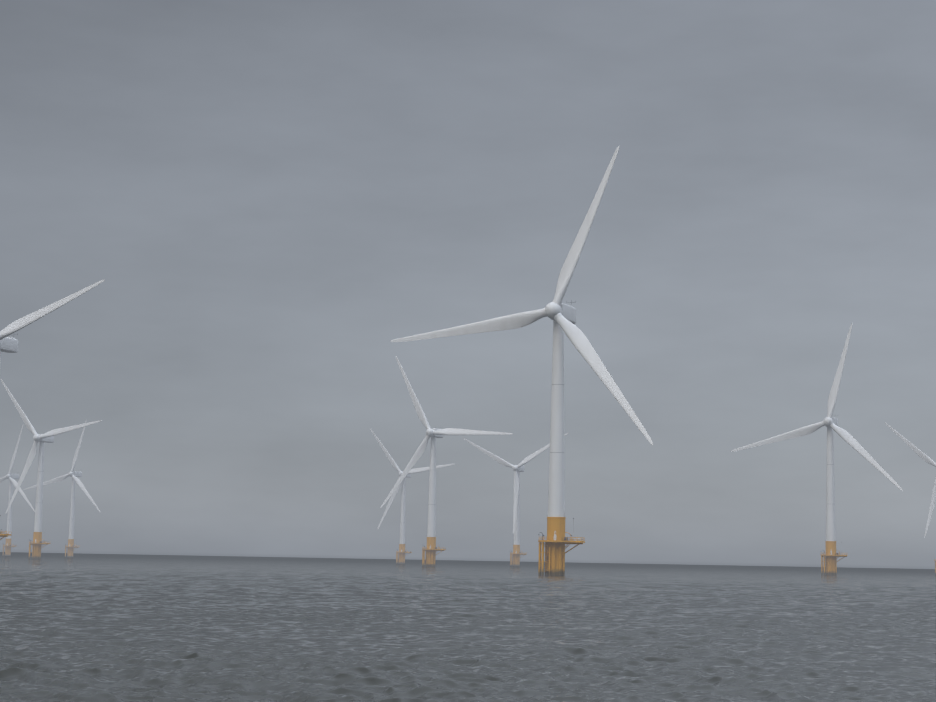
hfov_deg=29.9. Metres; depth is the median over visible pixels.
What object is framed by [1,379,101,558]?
wind turbine
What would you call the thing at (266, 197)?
sky
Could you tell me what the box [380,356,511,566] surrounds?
wind turbine
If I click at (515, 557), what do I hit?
wind turbine
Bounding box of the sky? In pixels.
[0,0,935,568]
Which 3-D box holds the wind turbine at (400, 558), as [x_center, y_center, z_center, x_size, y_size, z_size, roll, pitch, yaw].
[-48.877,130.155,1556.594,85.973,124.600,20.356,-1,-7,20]
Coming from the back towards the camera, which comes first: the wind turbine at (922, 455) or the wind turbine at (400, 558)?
the wind turbine at (400, 558)
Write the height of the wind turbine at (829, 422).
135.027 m
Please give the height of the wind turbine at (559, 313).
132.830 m
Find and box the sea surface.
[0,552,935,701]
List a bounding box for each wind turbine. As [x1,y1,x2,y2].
[0,279,104,539]
[0,425,34,555]
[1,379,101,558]
[24,420,99,556]
[370,428,453,563]
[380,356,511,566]
[391,146,652,575]
[463,433,567,565]
[731,323,902,574]
[885,422,935,573]
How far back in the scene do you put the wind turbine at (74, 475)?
1674.11 m
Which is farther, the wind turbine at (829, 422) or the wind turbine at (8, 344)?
the wind turbine at (829, 422)
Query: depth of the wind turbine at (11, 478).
1750.29 m

